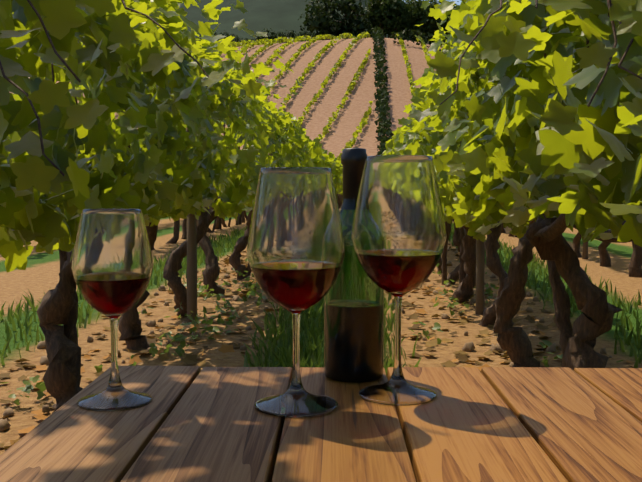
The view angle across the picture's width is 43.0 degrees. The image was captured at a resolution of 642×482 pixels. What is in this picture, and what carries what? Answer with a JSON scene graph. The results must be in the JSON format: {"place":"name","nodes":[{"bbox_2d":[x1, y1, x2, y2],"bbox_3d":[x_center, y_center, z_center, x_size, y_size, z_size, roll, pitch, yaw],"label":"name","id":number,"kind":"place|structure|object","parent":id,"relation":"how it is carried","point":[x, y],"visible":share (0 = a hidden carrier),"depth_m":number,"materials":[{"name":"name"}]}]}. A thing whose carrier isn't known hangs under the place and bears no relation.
{"place":"outdoors","nodes":[
{"label":"outdoors","id":0,"kind":"place"},
{"bbox_2d":[0,0,641,454],"bbox_3d":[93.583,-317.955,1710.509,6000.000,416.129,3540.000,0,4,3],"label":"ground","id":1,"kind":"structure","parent":0,"point":[38,276],"depth_m":9.80,"materials":[{"name":"brown soil"}]},
{"bbox_2d":[12,32,443,159],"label":"hillside vine rows","id":2,"kind":"object","parent":1,"relation":"on","point":[267,42],"visible":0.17,"depth_m":189.84,"materials":[{"name":"green plant"}]},
{"bbox_2d":[219,30,239,41],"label":"bush","id":3,"kind":"object","parent":1,"relation":"on","point":[228,35],"visible":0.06,"depth_m":268.86,"materials":[{"name":"green plant"}]},
{"bbox_2d":[231,37,252,43],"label":"bush","id":4,"kind":"object","parent":1,"relation":"on","point":[242,39],"visible":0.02,"depth_m":270.60,"materials":[{"name":"green plant"}]},
{"bbox_2d":[255,28,285,42],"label":"bush","id":5,"kind":"object","parent":1,"relation":"on","point":[273,35],"visible":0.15,"depth_m":267.31,"materials":[{"name":"green plant"}]},
{"bbox_2d":[283,30,301,42],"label":"bush","id":6,"kind":"object","parent":1,"relation":"on","point":[290,34],"visible":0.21,"depth_m":272.58,"materials":[{"name":"green plant"}]},
{"bbox_2d":[295,31,314,40],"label":"bush","id":7,"kind":"object","parent":1,"relation":"on","point":[305,35],"depth_m":272.44,"materials":[{"name":"green plant"}]},
{"bbox_2d":[0,247,612,431],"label":"stones","id":8,"kind":"object","parent":1,"relation":"on","point":[5,425],"visible":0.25,"depth_m":6.12,"materials":[{"name":"brown"}]},
{"bbox_2d":[3,258,622,406],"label":"weeds","id":9,"kind":"object","parent":1,"relation":"on","point":[153,350],"visible":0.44,"depth_m":6.42,"materials":[{"name":"green plant"}]},
{"bbox_2d":[0,243,633,448],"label":"fallen leaves","id":10,"kind":"object","parent":1,"relation":"on","point":[190,358],"visible":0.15,"depth_m":6.24,"materials":[{"name":"plant"}]},
{"bbox_2d":[0,0,641,412],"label":"vine","id":11,"kind":"object","parent":1,"relation":"on","point":[528,142],"depth_m":3.62,"materials":[{"name":"green plant"}]},
{"bbox_2d":[0,366,641,481],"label":"table","id":12,"kind":"object","parent":1,"relation":"on","point":[466,424],"visible":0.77,"depth_m":0.79,"materials":[{"name":"brown wood"}]},
{"bbox_2d":[72,209,152,410],"bbox_3d":[-0.227,0.071,0.890,0.086,0.212,0.086,0,4,1],"label":"wine glass","id":13,"kind":"object","parent":12,"relation":"on","point":[112,264],"visible":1,"depth_m":0.86,"materials":[{"name":"clear glass"}]},
{"bbox_2d":[247,167,344,416],"bbox_3d":[-0.027,0.051,0.874,0.105,0.256,0.105,0,4,1],"label":"wine glass","id":14,"kind":"object","parent":12,"relation":"on","point":[295,250],"visible":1,"depth_m":0.83,"materials":[{"name":"clear glass"}]},
{"bbox_2d":[324,148,383,381],"bbox_3d":[0.041,0.028,1.014,0.075,0.284,0.075,0,4,1],"label":"wine bottle","id":15,"kind":"object","parent":12,"relation":"on","point":[354,324],"visible":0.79,"depth_m":0.99,"materials":[{"name":"green glass"}]},
{"bbox_2d":[351,155,446,404],"bbox_3d":[0.087,0.041,0.917,0.107,0.270,0.107,0,4,1],"label":"wine glass","id":16,"kind":"object","parent":12,"relation":"on","point":[398,235],"visible":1,"depth_m":0.88,"materials":[{"name":"clear glass"}]},
{"bbox_2d":[0,222,641,374],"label":"grass tufts","id":17,"kind":"object","parent":1,"relation":"on","point":[314,350],"visible":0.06,"depth_m":6.63,"materials":[{"name":"green plant"}]},
{"bbox_2d":[2,102,641,277],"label":"dirt ground","id":18,"kind":"structure","parent":1,"relation":"on","point":[634,267],"depth_m":18.35,"materials":[{"name":"brown soil"}]},
{"bbox_2d":[298,0,373,39],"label":"ridge tree","id":19,"kind":"object","parent":1,"relation":"on","point":[314,18],"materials":[{"name":"green plant"}]},
{"bbox_2d":[230,26,448,155],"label":"hedgerows","id":20,"kind":"object","parent":1,"relation":"on","point":[382,97],"visible":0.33,"depth_m":171.38,"materials":[{"name":"green plant"}]},
{"bbox_2d":[359,0,409,31],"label":"ridge tree","id":21,"kind":"object","parent":1,"relation":"on","point":[378,16],"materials":[{"name":"green plant"}]},
{"bbox_2d":[187,131,587,322],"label":"trellis posts","id":22,"kind":"object","parent":1,"relation":"on","point":[192,269],"visible":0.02,"depth_m":6.99,"materials":[{"name":"brown wood"}]},
{"bbox_2d":[367,0,417,37],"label":"ridge tree","id":23,"kind":"object","parent":1,"relation":"on","point":[389,24],"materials":[{"name":"green plant"}]},
{"bbox_2d":[394,31,428,41],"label":"bush","id":24,"kind":"object","parent":1,"relation":"on","point":[410,37],"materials":[{"name":"green plant"}]},
{"bbox_2d":[396,0,438,37],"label":"ridge tree","id":25,"kind":"object","parent":1,"relation":"on","point":[413,4],"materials":[{"name":"green plant"}]},
{"bbox_2d":[411,0,458,39],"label":"ridge tree","id":26,"kind":"object","parent":1,"relation":"on","point":[423,19],"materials":[{"name":"green plant"}]},
{"bbox_2d":[429,5,456,43],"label":"ridge tree","id":27,"kind":"object","parent":1,"relation":"on","point":[439,22],"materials":[{"name":"green plant"}]},
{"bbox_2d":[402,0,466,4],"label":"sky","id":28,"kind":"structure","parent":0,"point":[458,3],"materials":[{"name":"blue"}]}
]}

